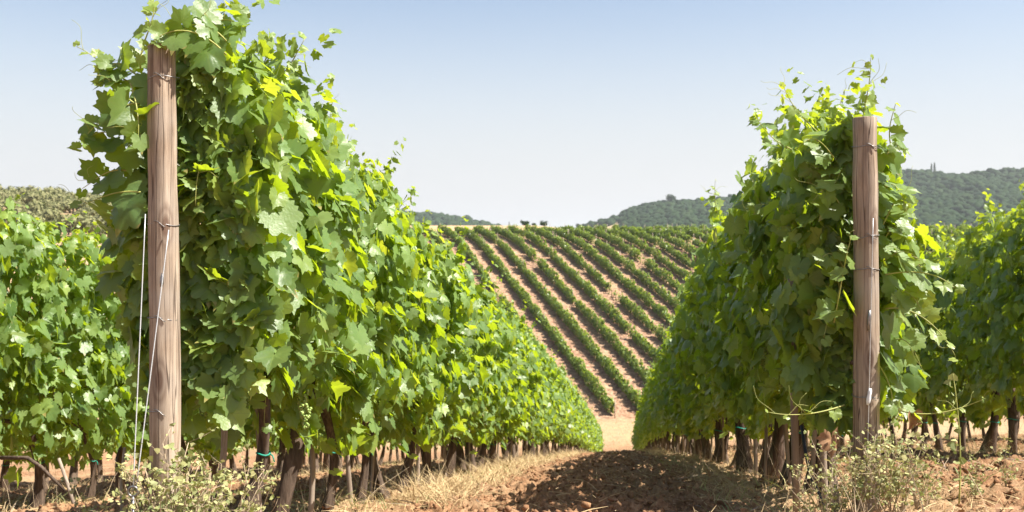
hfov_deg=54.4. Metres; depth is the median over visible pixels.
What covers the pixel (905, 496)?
weed plant
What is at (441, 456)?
grapevine
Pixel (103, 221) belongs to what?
olive tree
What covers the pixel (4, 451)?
grapevine
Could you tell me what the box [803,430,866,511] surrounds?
weed plant
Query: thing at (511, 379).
grapevine
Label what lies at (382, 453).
grapevine
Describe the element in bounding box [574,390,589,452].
grapevine
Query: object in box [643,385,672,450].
grapevine
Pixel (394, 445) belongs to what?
grapevine
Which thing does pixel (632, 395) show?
hillside vine row
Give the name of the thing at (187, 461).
weed plant
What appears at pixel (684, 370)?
grapevine
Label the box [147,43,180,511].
vineyard post
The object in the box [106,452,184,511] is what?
weed plant
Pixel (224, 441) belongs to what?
vine stake
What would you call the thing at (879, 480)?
weed plant
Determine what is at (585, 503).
soil clods
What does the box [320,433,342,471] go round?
grapevine
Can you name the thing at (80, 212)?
olive tree
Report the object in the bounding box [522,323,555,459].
grapevine
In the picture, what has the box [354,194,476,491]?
grapevine
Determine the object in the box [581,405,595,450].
grapevine
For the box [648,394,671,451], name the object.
grapevine
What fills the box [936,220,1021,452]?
grapevine
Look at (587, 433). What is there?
grapevine
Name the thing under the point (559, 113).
sky
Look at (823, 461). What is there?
vine stake
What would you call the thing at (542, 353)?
grapevine
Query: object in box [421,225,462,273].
hillside vine row
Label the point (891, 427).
grapevine
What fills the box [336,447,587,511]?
straw fringe
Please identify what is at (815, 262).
grapevine
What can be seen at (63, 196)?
olive tree
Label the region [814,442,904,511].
weed plant
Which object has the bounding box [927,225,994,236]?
hillside vine row
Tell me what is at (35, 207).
olive tree
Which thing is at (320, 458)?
grapevine
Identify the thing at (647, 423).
grapevine
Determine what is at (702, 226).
hillside vine row
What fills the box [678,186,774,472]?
grapevine
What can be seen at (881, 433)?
grapevine
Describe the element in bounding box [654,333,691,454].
grapevine
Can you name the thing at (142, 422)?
grapevine
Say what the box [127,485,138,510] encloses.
anchor rod
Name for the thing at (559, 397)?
grapevine
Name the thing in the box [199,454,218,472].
grapevine
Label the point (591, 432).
grapevine
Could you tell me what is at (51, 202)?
olive tree
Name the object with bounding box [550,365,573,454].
grapevine
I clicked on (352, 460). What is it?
grapevine
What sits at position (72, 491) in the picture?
weed plant
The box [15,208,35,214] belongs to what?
olive tree
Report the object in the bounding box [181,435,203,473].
grapevine
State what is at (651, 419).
grapevine
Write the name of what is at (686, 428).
grapevine
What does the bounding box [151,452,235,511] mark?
weed plant
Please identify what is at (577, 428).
grapevine
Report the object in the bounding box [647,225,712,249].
hillside vine row
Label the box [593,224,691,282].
hillside vine row
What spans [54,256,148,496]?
grapevine
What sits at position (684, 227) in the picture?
hillside vine row
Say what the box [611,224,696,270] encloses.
hillside vine row
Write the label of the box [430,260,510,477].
grapevine
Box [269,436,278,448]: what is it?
grapevine
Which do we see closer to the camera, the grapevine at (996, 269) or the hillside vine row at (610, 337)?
the grapevine at (996, 269)
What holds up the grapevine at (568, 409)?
on the ground at (626, 409)
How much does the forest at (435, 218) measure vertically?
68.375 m
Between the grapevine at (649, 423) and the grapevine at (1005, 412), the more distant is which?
the grapevine at (649, 423)
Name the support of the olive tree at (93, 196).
on the ground at (626, 409)
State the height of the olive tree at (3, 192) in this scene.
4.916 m
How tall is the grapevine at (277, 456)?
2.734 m
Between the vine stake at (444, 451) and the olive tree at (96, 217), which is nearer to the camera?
the vine stake at (444, 451)
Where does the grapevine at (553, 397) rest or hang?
on the ground at (626, 409)
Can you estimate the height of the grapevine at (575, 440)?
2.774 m
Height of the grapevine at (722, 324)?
2.547 m
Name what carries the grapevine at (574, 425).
on the ground at (626, 409)
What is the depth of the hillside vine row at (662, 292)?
162.78 m
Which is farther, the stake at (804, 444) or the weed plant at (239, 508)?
the stake at (804, 444)
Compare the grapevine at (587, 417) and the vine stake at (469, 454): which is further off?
the grapevine at (587, 417)
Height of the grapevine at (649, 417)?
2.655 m
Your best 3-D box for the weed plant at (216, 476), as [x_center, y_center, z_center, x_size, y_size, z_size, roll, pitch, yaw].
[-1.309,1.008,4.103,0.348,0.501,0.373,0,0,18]
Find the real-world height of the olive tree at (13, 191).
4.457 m
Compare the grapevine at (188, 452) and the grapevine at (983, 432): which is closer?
the grapevine at (188, 452)
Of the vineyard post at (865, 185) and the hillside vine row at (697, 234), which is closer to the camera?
the vineyard post at (865, 185)
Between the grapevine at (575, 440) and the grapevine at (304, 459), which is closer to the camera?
the grapevine at (304, 459)
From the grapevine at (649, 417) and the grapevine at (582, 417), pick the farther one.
the grapevine at (582, 417)
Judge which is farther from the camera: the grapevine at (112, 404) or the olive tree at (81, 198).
the olive tree at (81, 198)
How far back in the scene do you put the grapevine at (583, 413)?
37.16 m
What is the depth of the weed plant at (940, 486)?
4.88 m
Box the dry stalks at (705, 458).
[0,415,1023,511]
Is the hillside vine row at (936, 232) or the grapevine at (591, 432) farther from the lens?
the hillside vine row at (936, 232)
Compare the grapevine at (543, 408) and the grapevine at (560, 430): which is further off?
the grapevine at (560, 430)
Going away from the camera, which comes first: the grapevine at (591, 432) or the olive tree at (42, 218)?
the grapevine at (591, 432)
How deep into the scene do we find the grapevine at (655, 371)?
18.77 m
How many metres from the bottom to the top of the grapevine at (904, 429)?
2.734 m
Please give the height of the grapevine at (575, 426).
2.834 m
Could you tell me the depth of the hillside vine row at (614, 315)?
148.44 m
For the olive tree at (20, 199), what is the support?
on the ground at (626, 409)
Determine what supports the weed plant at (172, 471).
on the ground at (626, 409)
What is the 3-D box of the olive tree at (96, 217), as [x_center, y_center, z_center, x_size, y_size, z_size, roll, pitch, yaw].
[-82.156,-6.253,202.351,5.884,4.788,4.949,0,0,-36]
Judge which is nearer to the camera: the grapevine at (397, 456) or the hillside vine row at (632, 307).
the grapevine at (397, 456)
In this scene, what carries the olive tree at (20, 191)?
on the ground at (626, 409)
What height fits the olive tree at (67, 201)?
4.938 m
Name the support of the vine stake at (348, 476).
on the ground at (626, 409)
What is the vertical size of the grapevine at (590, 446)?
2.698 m
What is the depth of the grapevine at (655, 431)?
28.30 m
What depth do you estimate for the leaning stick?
7.54 m
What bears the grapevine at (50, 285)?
on the ground at (626, 409)
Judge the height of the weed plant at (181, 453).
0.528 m
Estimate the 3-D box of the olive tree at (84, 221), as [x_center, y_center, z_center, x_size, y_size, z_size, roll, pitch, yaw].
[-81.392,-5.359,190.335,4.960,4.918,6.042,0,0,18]
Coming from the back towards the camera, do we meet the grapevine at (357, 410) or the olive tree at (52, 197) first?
the olive tree at (52, 197)
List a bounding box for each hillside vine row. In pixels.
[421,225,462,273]
[437,223,562,376]
[454,226,615,417]
[472,225,641,409]
[489,225,649,383]
[507,223,660,362]
[524,224,668,342]
[541,223,675,324]
[560,225,681,307]
[577,224,683,292]
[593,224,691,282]
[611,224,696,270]
[628,224,941,417]
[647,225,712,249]
[665,223,1006,417]
[681,224,710,234]
[698,224,915,325]
[916,240,950,257]
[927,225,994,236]
[927,230,959,244]
[928,226,982,238]
[929,228,982,242]
[941,223,995,233]
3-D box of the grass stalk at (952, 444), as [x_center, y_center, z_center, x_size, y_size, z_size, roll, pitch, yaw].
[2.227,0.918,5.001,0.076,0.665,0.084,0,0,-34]
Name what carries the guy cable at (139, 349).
attached to the vineyard post at (164, 409)
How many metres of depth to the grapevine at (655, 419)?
23.54 m
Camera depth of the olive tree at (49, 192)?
269.16 m
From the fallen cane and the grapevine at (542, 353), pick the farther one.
the grapevine at (542, 353)
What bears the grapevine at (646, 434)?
on the ground at (626, 409)
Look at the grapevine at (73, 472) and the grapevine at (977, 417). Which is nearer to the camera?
the grapevine at (977, 417)
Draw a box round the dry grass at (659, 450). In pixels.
[1,431,1023,511]
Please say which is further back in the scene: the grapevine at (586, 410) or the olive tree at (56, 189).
the olive tree at (56, 189)
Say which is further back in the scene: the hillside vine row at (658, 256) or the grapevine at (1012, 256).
the hillside vine row at (658, 256)
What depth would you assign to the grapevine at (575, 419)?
30.03 m
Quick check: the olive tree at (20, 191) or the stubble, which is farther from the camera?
the olive tree at (20, 191)
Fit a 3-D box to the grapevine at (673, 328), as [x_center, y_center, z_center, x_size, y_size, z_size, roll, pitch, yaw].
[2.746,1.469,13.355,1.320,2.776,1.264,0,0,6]
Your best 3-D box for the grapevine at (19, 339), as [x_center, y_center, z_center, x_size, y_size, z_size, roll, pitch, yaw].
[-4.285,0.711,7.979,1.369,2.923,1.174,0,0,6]
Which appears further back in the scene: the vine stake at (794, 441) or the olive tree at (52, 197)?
the olive tree at (52, 197)
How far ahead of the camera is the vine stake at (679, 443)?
21.07 m
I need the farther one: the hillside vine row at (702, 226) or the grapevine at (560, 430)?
the hillside vine row at (702, 226)
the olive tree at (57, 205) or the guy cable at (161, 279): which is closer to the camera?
the guy cable at (161, 279)
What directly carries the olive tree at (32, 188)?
on the ground at (626, 409)
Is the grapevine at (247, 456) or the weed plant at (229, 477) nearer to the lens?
the weed plant at (229, 477)
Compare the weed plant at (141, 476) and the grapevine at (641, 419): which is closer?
the weed plant at (141, 476)
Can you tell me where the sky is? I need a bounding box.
[0,0,1023,227]
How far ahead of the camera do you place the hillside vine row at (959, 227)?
197.65 m
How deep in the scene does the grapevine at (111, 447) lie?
15.90 m
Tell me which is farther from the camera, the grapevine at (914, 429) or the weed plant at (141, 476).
the grapevine at (914, 429)
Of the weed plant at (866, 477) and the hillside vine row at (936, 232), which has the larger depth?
the hillside vine row at (936, 232)
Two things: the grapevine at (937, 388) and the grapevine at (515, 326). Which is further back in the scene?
the grapevine at (515, 326)
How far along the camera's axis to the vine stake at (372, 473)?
8.13 m
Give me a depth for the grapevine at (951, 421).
23.19 m
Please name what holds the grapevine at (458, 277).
on the ground at (626, 409)
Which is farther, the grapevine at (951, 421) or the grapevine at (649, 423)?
the grapevine at (649, 423)
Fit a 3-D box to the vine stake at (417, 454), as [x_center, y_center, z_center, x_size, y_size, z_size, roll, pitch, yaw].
[-0.911,1.637,9.634,0.041,1.550,0.046,0,0,9]
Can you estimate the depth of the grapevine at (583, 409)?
37.84 m
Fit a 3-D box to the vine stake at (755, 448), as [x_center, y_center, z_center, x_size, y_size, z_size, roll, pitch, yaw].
[2.127,1.332,8.731,0.051,1.550,0.044,-2,-2,34]
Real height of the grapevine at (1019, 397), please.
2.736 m
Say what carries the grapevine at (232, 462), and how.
on the ground at (626, 409)
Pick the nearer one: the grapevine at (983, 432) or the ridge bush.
the grapevine at (983, 432)
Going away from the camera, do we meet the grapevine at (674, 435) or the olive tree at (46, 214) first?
the grapevine at (674, 435)
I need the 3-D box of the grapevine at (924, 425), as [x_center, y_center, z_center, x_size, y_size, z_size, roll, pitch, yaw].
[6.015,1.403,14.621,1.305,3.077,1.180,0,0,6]
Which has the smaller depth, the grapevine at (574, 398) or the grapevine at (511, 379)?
the grapevine at (511, 379)
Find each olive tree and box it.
[0,190,8,195]
[1,199,24,208]
[2,193,14,199]
[2,195,22,202]
[4,190,17,194]
[5,185,18,191]
[15,187,33,194]
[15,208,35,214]
[18,214,47,227]
[21,191,44,203]
[23,185,42,191]
[23,199,48,214]
[33,208,60,221]
[36,190,52,194]
[36,199,68,211]
[41,186,54,192]
[42,193,64,201]
[44,207,60,212]
[47,202,64,215]
[48,187,66,194]
[54,224,68,230]
[55,194,70,201]
[55,214,86,233]
[58,197,90,212]
[69,209,87,216]
[70,196,92,200]
[73,215,101,236]
[75,200,94,211]
[80,207,98,216]
[84,222,105,235]
[86,194,100,199]
[92,214,105,233]
[100,218,107,233]
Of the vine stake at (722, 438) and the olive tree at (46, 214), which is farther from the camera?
the olive tree at (46, 214)
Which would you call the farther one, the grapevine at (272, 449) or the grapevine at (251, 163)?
the grapevine at (272, 449)
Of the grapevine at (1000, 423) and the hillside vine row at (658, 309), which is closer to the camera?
the grapevine at (1000, 423)
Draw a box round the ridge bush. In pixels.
[520,220,529,224]
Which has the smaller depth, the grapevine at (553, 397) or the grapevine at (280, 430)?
the grapevine at (280, 430)
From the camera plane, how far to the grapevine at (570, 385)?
28.66 m
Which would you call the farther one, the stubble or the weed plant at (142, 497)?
the stubble
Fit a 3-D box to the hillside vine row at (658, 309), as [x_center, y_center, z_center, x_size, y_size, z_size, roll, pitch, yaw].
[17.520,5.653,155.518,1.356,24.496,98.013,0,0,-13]
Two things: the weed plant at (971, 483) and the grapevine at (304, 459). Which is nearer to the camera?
the weed plant at (971, 483)
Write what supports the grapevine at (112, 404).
on the ground at (626, 409)
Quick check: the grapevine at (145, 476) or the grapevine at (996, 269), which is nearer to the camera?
the grapevine at (996, 269)
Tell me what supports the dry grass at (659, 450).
on the ground at (626, 409)
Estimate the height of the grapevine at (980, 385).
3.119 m
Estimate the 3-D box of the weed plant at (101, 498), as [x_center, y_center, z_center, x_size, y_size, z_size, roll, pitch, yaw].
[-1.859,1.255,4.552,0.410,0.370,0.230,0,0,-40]
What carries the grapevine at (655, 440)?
on the ground at (626, 409)
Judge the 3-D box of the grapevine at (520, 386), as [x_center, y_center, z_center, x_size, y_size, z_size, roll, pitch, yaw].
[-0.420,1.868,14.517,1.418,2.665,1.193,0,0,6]
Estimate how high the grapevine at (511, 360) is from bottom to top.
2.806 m
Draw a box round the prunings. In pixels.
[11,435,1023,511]
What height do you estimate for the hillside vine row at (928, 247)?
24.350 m
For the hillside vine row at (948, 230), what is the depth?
190.09 m
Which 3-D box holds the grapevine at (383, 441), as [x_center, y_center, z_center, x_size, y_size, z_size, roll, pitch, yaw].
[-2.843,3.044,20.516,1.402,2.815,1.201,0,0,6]
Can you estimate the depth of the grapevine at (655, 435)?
29.77 m
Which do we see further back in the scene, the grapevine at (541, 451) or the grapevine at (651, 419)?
the grapevine at (651, 419)
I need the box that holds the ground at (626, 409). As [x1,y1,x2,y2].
[0,207,1023,511]
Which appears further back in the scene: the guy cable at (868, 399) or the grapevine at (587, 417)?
the grapevine at (587, 417)
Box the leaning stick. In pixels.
[57,458,75,507]
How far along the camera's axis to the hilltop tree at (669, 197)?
1146.39 m
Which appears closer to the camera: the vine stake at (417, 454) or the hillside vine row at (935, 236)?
the vine stake at (417, 454)
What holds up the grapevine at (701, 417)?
on the ground at (626, 409)
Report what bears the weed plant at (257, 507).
on the ground at (626, 409)
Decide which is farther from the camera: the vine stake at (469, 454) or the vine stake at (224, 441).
the vine stake at (469, 454)
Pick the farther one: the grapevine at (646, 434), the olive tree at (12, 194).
the olive tree at (12, 194)
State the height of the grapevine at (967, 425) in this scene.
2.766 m
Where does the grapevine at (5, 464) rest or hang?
on the ground at (626, 409)
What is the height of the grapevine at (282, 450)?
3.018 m
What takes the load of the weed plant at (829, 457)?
on the ground at (626, 409)
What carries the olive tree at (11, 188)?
on the ground at (626, 409)
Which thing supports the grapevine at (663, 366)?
on the ground at (626, 409)
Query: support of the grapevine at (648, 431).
on the ground at (626, 409)
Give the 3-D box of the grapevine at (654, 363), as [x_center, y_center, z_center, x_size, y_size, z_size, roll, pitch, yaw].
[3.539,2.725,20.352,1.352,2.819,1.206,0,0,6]
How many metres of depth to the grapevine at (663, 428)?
21.08 m
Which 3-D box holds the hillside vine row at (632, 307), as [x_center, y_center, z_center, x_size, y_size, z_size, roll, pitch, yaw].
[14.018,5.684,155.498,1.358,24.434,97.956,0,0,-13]
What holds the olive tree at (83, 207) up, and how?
on the ground at (626, 409)
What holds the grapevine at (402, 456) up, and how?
on the ground at (626, 409)
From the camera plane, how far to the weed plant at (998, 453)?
5.58 m
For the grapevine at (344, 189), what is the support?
on the ground at (626, 409)
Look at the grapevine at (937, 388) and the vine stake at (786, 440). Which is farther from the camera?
the grapevine at (937, 388)
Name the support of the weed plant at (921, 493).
on the ground at (626, 409)
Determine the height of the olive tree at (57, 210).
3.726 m
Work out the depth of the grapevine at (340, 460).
18.21 m
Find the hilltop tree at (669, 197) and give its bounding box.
[666,194,675,200]
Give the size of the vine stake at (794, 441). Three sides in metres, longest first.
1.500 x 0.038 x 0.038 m
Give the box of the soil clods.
[2,437,1023,511]
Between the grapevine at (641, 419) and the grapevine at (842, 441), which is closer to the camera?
the grapevine at (842, 441)
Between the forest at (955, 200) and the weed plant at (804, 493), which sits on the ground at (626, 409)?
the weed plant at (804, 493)
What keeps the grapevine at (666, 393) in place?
on the ground at (626, 409)
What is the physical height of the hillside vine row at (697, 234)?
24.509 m
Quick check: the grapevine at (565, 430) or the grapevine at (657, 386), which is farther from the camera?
the grapevine at (565, 430)
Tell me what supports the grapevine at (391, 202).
on the ground at (626, 409)
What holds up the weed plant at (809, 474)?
on the ground at (626, 409)
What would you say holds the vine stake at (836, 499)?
on the ground at (626, 409)
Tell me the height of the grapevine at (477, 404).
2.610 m
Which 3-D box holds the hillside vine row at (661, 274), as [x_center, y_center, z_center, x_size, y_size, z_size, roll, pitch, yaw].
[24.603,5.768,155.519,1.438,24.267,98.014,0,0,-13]
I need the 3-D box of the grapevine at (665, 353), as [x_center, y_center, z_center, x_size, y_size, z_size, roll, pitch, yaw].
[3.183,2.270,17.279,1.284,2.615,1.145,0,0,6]
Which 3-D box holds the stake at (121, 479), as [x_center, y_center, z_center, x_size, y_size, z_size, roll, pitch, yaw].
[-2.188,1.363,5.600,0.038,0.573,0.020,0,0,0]
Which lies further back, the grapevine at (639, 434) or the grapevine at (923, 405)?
the grapevine at (639, 434)
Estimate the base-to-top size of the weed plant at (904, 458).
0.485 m
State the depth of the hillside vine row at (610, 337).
142.06 m
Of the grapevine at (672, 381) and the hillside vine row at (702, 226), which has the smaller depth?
the grapevine at (672, 381)
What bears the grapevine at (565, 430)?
on the ground at (626, 409)
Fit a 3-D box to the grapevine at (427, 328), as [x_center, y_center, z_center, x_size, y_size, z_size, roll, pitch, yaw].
[-1.134,0.439,8.066,1.300,3.303,1.507,0,0,6]
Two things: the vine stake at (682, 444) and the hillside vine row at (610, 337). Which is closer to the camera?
the vine stake at (682, 444)
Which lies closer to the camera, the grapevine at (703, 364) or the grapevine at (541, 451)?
the grapevine at (703, 364)
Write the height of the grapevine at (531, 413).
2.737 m
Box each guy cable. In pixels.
[132,214,145,491]
[136,230,168,486]
[866,218,873,488]
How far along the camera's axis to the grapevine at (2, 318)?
7.57 m
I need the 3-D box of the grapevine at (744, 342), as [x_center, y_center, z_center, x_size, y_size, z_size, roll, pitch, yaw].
[1.950,0.194,6.508,1.240,2.875,1.181,0,0,6]
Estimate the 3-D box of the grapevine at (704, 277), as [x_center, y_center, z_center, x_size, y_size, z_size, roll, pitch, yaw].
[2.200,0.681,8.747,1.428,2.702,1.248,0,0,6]
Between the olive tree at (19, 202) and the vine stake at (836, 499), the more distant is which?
the olive tree at (19, 202)
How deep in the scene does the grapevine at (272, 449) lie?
23.45 m
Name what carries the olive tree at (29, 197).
on the ground at (626, 409)
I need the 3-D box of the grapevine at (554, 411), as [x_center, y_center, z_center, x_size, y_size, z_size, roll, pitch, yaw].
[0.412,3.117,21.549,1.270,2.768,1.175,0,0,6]
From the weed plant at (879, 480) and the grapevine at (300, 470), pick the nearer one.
the weed plant at (879, 480)
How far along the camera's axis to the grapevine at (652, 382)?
22.72 m
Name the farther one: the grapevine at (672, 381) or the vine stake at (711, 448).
the grapevine at (672, 381)
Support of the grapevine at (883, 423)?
on the ground at (626, 409)
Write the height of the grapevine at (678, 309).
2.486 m
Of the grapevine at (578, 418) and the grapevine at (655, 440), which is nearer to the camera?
the grapevine at (578, 418)
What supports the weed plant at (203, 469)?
on the ground at (626, 409)
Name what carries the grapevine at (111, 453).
on the ground at (626, 409)
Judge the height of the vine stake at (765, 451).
1.350 m
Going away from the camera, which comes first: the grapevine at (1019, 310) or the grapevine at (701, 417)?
the grapevine at (1019, 310)
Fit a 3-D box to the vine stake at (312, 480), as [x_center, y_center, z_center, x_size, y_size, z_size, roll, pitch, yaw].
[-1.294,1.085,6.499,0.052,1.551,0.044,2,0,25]
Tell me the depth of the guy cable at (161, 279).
4.13 m
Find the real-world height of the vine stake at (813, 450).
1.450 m
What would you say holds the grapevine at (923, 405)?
on the ground at (626, 409)
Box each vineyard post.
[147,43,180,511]
[851,116,879,511]
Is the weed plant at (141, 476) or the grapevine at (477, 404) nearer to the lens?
the weed plant at (141, 476)
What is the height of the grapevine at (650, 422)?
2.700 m
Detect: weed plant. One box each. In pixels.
[59,491,147,511]
[60,477,107,511]
[104,448,191,510]
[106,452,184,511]
[112,422,200,511]
[114,456,182,511]
[121,427,218,511]
[135,455,207,511]
[141,442,229,511]
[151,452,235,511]
[169,459,273,511]
[188,449,248,511]
[204,444,276,511]
[209,449,288,511]
[786,464,834,511]
[790,455,846,511]
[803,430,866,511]
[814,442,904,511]
[828,432,883,511]
[844,429,948,511]
[846,423,914,511]
[850,416,938,511]
[850,431,904,508]
[852,408,924,511]
[892,421,964,509]
[902,444,942,505]
[961,453,995,497]
[983,438,1020,485]
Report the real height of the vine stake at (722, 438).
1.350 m
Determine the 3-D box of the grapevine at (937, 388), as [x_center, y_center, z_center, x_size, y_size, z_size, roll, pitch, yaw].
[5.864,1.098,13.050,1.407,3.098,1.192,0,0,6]
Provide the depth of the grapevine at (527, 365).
15.99 m
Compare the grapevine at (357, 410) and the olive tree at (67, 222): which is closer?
the grapevine at (357, 410)
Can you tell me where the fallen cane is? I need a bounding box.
[0,456,65,490]
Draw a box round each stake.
[120,447,125,510]
[216,428,227,511]
[255,393,261,511]
[308,345,315,511]
[345,430,353,503]
[369,432,374,501]
[416,427,419,484]
[443,444,446,477]
[468,436,470,468]
[497,432,498,464]
[678,434,679,453]
[682,435,683,454]
[710,436,712,461]
[722,405,723,460]
[752,367,757,475]
[764,426,767,476]
[781,386,791,484]
[787,278,799,511]
[800,425,826,511]
[810,405,816,493]
[820,444,828,508]
[831,484,839,511]
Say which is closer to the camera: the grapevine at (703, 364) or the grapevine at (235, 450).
the grapevine at (703, 364)
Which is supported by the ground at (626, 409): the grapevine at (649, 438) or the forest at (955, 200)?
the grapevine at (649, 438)
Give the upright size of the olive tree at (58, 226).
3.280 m
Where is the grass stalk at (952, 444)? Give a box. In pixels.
[943,373,966,503]
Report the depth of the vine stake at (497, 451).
15.92 m
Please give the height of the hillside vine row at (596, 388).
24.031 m
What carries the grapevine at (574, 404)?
on the ground at (626, 409)
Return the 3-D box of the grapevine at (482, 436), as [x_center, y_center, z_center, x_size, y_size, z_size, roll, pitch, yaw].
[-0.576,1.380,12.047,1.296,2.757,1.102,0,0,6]
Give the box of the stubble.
[475,418,762,456]
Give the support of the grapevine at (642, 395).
on the ground at (626, 409)
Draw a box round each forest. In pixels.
[399,208,500,224]
[575,167,1023,230]
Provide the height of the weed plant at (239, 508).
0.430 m
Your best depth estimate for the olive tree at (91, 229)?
187.15 m
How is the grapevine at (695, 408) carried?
on the ground at (626, 409)
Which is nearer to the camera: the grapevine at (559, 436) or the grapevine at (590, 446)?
the grapevine at (559, 436)
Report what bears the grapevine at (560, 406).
on the ground at (626, 409)
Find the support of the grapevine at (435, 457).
on the ground at (626, 409)
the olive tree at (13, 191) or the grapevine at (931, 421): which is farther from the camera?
the olive tree at (13, 191)
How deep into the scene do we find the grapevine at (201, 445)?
11.82 m
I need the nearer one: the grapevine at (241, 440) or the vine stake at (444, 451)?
the vine stake at (444, 451)
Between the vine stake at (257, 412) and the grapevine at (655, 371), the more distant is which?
the grapevine at (655, 371)
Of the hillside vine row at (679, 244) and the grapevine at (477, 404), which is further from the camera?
the hillside vine row at (679, 244)
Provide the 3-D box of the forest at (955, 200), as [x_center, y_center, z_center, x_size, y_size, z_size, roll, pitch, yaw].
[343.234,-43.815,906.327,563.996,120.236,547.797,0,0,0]
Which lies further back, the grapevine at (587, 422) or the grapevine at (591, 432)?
the grapevine at (591, 432)
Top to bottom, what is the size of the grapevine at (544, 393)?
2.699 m
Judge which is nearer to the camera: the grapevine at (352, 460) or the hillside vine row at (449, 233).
the grapevine at (352, 460)
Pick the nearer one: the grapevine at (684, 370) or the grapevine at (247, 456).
the grapevine at (684, 370)
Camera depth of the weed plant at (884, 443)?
4.89 m
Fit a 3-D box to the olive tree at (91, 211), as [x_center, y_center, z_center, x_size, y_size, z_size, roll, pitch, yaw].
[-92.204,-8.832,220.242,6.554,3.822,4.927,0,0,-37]
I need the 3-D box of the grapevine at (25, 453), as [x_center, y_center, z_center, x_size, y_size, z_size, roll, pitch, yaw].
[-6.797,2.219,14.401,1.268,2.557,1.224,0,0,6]
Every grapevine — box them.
[0,193,76,455]
[0,205,119,507]
[0,290,8,413]
[0,321,55,490]
[0,404,26,455]
[8,222,147,501]
[10,338,71,490]
[37,351,104,486]
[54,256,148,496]
[59,0,366,511]
[96,350,116,482]
[96,417,138,465]
[113,293,198,463]
[139,411,220,481]
[144,440,148,478]
[181,35,377,511]
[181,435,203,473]
[185,411,252,483]
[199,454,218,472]
[217,418,286,481]
[219,434,255,471]
[240,437,269,470]
[241,59,424,511]
[249,436,278,469]
[250,417,282,478]
[269,426,289,477]
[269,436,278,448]
[270,442,278,467]
[274,419,323,474]
[288,420,326,472]
[301,137,444,503]
[302,433,320,465]
[305,449,321,464]
[319,434,343,470]
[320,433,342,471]
[322,93,463,501]
[340,422,377,469]
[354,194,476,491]
[354,421,380,468]
[371,167,496,485]
[377,438,395,451]
[378,440,390,465]
[386,441,399,464]
[395,445,402,463]
[399,442,415,463]
[420,255,493,484]
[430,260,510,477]
[432,256,517,474]
[434,443,441,460]
[436,445,443,460]
[462,303,533,466]
[463,274,525,468]
[465,285,525,473]
[473,299,541,463]
[473,318,549,464]
[475,291,527,467]
[504,398,550,455]
[509,324,551,460]
[515,319,551,457]
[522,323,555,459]
[528,336,559,457]
[528,336,560,452]
[533,340,562,458]
[535,350,569,456]
[535,353,566,457]
[544,366,570,455]
[544,370,571,457]
[547,363,572,455]
[549,368,573,451]
[549,377,581,452]
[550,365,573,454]
[550,367,578,451]
[552,370,574,440]
[554,362,576,455]
[557,385,584,451]
[560,377,581,455]
[562,374,580,454]
[564,378,582,452]
[565,380,582,449]
[565,400,585,443]
[567,397,590,450]
[567,406,586,445]
[569,380,586,452]
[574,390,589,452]
[576,394,588,450]
[577,393,590,452]
[578,398,594,451]
[580,407,592,450]
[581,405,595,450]
[587,412,595,448]
[636,409,648,448]
[637,394,657,449]
[638,400,656,450]
[638,404,651,440]
[639,367,662,449]
[640,361,665,450]
[640,387,658,449]
[640,405,657,447]
[642,379,672,450]
[642,388,660,448]
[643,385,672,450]
[644,361,672,448]
[645,373,672,451]
[645,387,662,436]
[645,392,669,449]
[647,365,671,437]
[648,358,681,451]
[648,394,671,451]
[649,324,693,434]
[649,337,670,431]
[649,339,677,453]
[650,311,686,453]
[653,337,685,450]
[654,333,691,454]
[657,305,698,455]
[658,316,710,453]
[659,331,702,458]
[660,335,713,434]
[665,276,724,459]
[666,268,733,461]
[667,287,748,463]
[669,253,749,469]
[673,302,735,451]
[676,253,759,469]
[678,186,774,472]
[680,197,790,475]
[692,180,807,478]
[702,155,812,486]
[715,61,924,492]
[741,54,987,508]
[839,435,844,446]
[879,415,905,445]
[880,418,889,437]
[887,325,914,445]
[890,382,933,449]
[894,415,908,438]
[901,240,973,450]
[903,221,990,452]
[903,249,956,448]
[927,415,951,437]
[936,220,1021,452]
[936,400,956,438]
[938,188,1023,452]
[949,404,987,437]
[956,180,1023,412]
[966,382,1004,438]
[969,348,1022,438]
[982,181,1023,395]
[985,401,1023,437]
[1013,303,1023,349]
[1017,389,1023,409]
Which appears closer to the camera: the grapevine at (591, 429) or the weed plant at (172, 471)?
the weed plant at (172, 471)
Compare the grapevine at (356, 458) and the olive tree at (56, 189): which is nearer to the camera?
the grapevine at (356, 458)
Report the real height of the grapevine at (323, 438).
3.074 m

